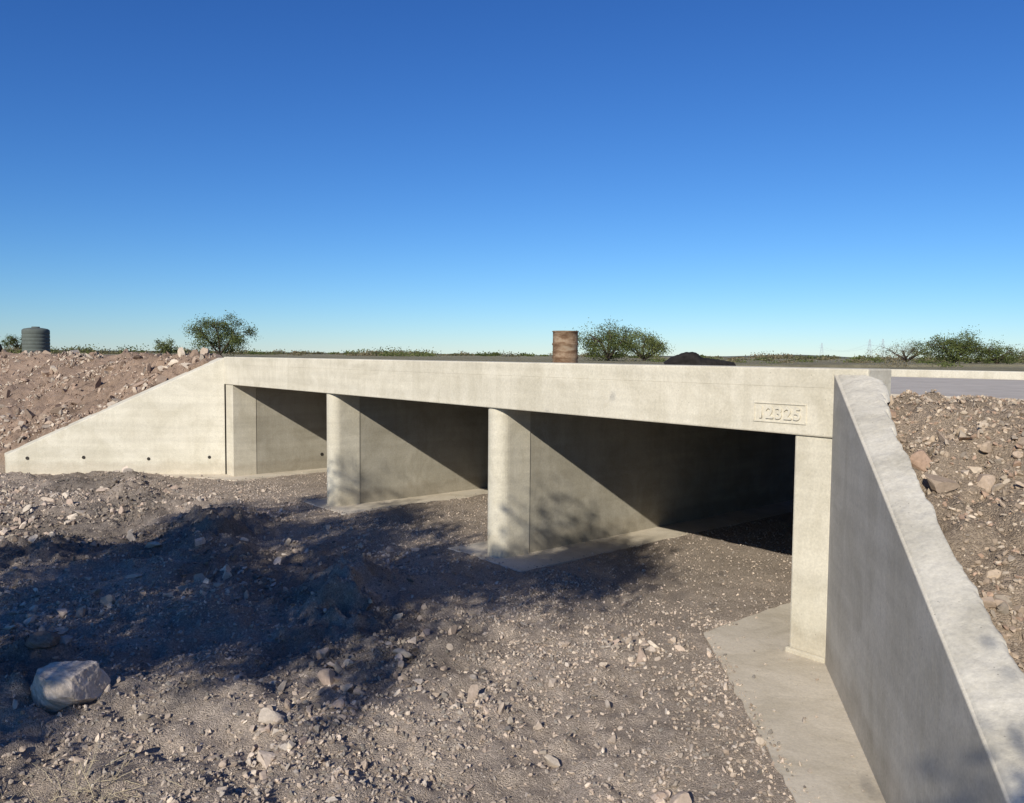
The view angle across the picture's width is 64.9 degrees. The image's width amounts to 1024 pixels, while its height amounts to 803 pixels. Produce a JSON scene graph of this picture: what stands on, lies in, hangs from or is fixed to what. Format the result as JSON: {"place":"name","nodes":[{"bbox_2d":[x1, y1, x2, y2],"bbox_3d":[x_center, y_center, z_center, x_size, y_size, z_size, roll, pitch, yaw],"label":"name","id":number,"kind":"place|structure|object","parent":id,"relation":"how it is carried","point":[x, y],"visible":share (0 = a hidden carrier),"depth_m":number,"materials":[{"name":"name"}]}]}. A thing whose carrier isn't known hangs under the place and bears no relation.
{"place":"outdoors","nodes":[
{"label":"outdoors","id":0,"kind":"place"},
{"bbox_2d":[54,350,827,356],"bbox_3d":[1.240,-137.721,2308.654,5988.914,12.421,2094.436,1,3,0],"label":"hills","id":1,"kind":"structure","parent":0,"point":[707,356],"depth_m":2792.96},
{"bbox_2d":[97,351,917,358],"bbox_3d":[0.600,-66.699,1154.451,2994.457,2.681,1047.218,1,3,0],"label":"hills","id":2,"kind":"structure","parent":0,"point":[659,356],"depth_m":1373.37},
{"bbox_2d":[0,351,1023,802],"bbox_3d":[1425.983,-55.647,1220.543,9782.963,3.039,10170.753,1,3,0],"label":"ground","id":3,"kind":"structure","parent":0,"point":[354,601],"depth_m":7.51,"materials":[{"name":"brown soil"}]},
{"bbox_2d":[0,334,21,348],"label":"mesquite tree","id":4,"kind":"object","parent":3,"relation":"on","point":[12,340],"visible":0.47,"depth_m":128.05,"materials":[{"name":"green plant"}]},
{"bbox_2d":[21,327,49,353],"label":"water tank","id":5,"kind":"object","parent":3,"relation":"on","point":[34,339],"visible":0.86,"depth_m":73.89,"materials":[{"name":"plastic"}]},
{"bbox_2d":[25,631,60,648],"bbox_3d":[-4.125,2.095,7.076,0.251,0.148,0.214,1,3,0],"label":"boulder","id":6,"kind":"object","parent":3,"relation":"on","point":[41,639],"visible":1,"depth_m":7.02,"materials":[{"name":"grey stone"}]},
{"bbox_2d":[1,346,130,354],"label":"distant shrubs","id":7,"kind":"object","parent":3,"relation":"on","point":[14,350],"visible":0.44,"depth_m":95.62,"materials":[{"name":"green plant"}]},
{"bbox_2d":[30,660,110,712],"bbox_3d":[-3.520,2.280,6.380,0.511,0.393,0.472,1,3,0],"label":"boulder","id":8,"kind":"object","parent":3,"relation":"on","point":[55,687],"visible":0.89,"depth_m":6.25,"materials":[{"name":"grey stone"}]},
{"bbox_2d":[1,743,182,802],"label":"dry weeds","id":9,"kind":"object","parent":3,"relation":"on","point":[91,791],"visible":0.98,"depth_m":5.19,"materials":[{"name":"plant"}]},
{"bbox_2d":[4,358,224,473],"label":"wall","id":10,"kind":"structure","parent":3,"relation":"on","point":[175,425],"depth_m":18.47,"materials":[{"name":"concrete"}]},
{"bbox_2d":[0,347,235,450],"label":"embankment rubble","id":11,"kind":"object","parent":3,"relation":"on","point":[57,408],"visible":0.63,"depth_m":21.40,"materials":[{"name":"beige stone"}]},
{"bbox_2d":[153,335,177,353],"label":"mesquite tree","id":12,"kind":"object","parent":3,"relation":"on","point":[165,348],"visible":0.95,"depth_m":79.31,"materials":[{"name":"green plant"}]},
{"bbox_2d":[182,310,258,356],"bbox_3d":[-22.320,-5.086,61.795,6.188,3.928,6.096,-1,3,-18],"label":"mesquite tree","id":13,"kind":"object","parent":3,"relation":"on","point":[230,344],"visible":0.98,"depth_m":61.42,"materials":[{"name":"green plant"}]},
{"bbox_2d":[0,466,691,802],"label":"stones","id":14,"kind":"object","parent":3,"relation":"on","point":[325,676],"visible":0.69,"depth_m":8.18,"materials":[{"name":"grey stone"}]},
{"bbox_2d":[0,471,766,802],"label":"stones","id":15,"kind":"object","parent":3,"relation":"on","point":[270,727],"visible":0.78,"depth_m":7.81,"materials":[{"name":"grey stone"}]},
{"bbox_2d":[341,345,444,356],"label":"distant shrubs","id":16,"kind":"object","parent":3,"relation":"on","point":[401,354],"visible":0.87,"depth_m":115.52,"materials":[{"name":"green plant"}]},
{"bbox_2d":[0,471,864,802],"bbox_3d":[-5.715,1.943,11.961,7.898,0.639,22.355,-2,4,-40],"label":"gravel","id":17,"kind":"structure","parent":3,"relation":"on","point":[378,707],"depth_m":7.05,"materials":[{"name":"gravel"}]},
{"bbox_2d":[5,343,1021,359],"bbox_3d":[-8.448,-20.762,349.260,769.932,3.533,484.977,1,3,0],"label":"distant shrubs","id":18,"kind":"object","parent":3,"relation":"on","point":[301,353],"visible":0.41,"depth_m":218.93,"materials":[{"name":"green plant"}]},
{"bbox_2d":[254,472,792,627],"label":"gravel","id":19,"kind":"structure","parent":3,"relation":"on","point":[667,612],"depth_m":11.51,"materials":[{"name":"gravel"}]},
{"bbox_2d":[51,357,1023,802],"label":"concrete box culvert","id":20,"kind":"object","parent":3,"relation":"on","point":[563,461],"visible":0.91,"depth_m":11.81,"materials":[{"name":"grey concrete"}]},
{"bbox_2d":[572,317,640,360],"bbox_3d":[5.866,-3.699,49.618,5.366,3.282,4.784,1,3,0],"label":"mesquite tree","id":21,"kind":"object","parent":3,"relation":"on","point":[610,337],"visible":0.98,"depth_m":49.47,"materials":[{"name":"green plant"}]},
{"bbox_2d":[617,324,675,360],"bbox_3d":[8.648,-3.747,53.809,4.833,2.900,4.680,0,3,-12],"label":"mesquite tree","id":22,"kind":"object","parent":3,"relation":"on","point":[655,345],"visible":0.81,"depth_m":53.34,"materials":[{"name":"green plant"}]},
{"bbox_2d":[624,355,964,367],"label":"distant shrubs","id":23,"kind":"object","parent":3,"relation":"on","point":[766,359],"visible":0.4,"depth_m":51.96,"materials":[{"name":"green plant"}]},
{"bbox_2d":[866,339,935,361],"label":"mesquite tree","id":24,"kind":"object","parent":3,"relation":"on","point":[911,351],"visible":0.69,"depth_m":74.65,"materials":[{"name":"green plant"}]},
{"bbox_2d":[825,375,1023,802],"bbox_3d":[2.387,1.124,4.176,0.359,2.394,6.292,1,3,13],"label":"wing wall","id":25,"kind":"structure","parent":3,"relation":"on","point":[991,673],"depth_m":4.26,"materials":[{"name":"concrete"}]},
{"bbox_2d":[847,353,1023,363],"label":"distant shrubs","id":26,"kind":"object","parent":3,"relation":"on","point":[882,359],"visible":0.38,"depth_m":101.14,"materials":[{"name":"green plant"}]},
{"bbox_2d":[908,325,995,362],"bbox_3d":[32.756,-4.110,59.919,6.440,3.237,6.073,1,3,0],"label":"mesquite tree","id":27,"kind":"object","parent":3,"relation":"on","point":[958,346],"visible":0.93,"depth_m":59.35,"materials":[{"name":"green plant"}]},
{"bbox_2d":[887,389,1023,668],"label":"embankment rubble","id":28,"kind":"object","parent":3,"relation":"on","point":[1005,478],"visible":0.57,"depth_m":5.51,"materials":[{"name":"stone"}]},
{"bbox_2d":[962,338,1023,363],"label":"mesquite tree","id":29,"kind":"object","parent":3,"relation":"on","point":[999,350],"visible":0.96,"depth_m":57.59,"materials":[{"name":"green plant"}]},
{"bbox_2d":[1004,348,1023,363],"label":"mesquite tree","id":30,"kind":"object","parent":3,"relation":"on","point":[1019,358],"visible":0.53,"depth_m":66.34,"materials":[{"name":"green plant"}]},
{"bbox_2d":[0,0,1023,358],"label":"sky","id":31,"kind":"structure","parent":0,"point":[708,177],"materials":[{"name":"blue"}]},
{"bbox_2d":[891,377,1023,399],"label":"road","id":32,"kind":"structure","parent":0,"point":[996,388],"depth_m":9.99,"materials":[{"name":"grey asphalt"}]},
{"bbox_2d":[552,331,578,362],"bbox_3d":[1.208,-1.149,18.264,0.602,0.900,0.602,1,3,0],"label":"rusty steel drum","id":33,"kind":"object","parent":32,"relation":"on","point":[565,344],"visible":0.81,"depth_m":18.01,"materials":[{"name":"brown metal"}]},
{"bbox_2d":[663,352,735,365],"bbox_3d":[3.974,-0.828,16.975,1.601,0.445,0.807,1,3,0],"label":"pile of dark gravel","id":34,"kind":"object","parent":32,"relation":"on","point":[689,358],"visible":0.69,"depth_m":16.99,"materials":[{"name":"black gravel"}]}
]}

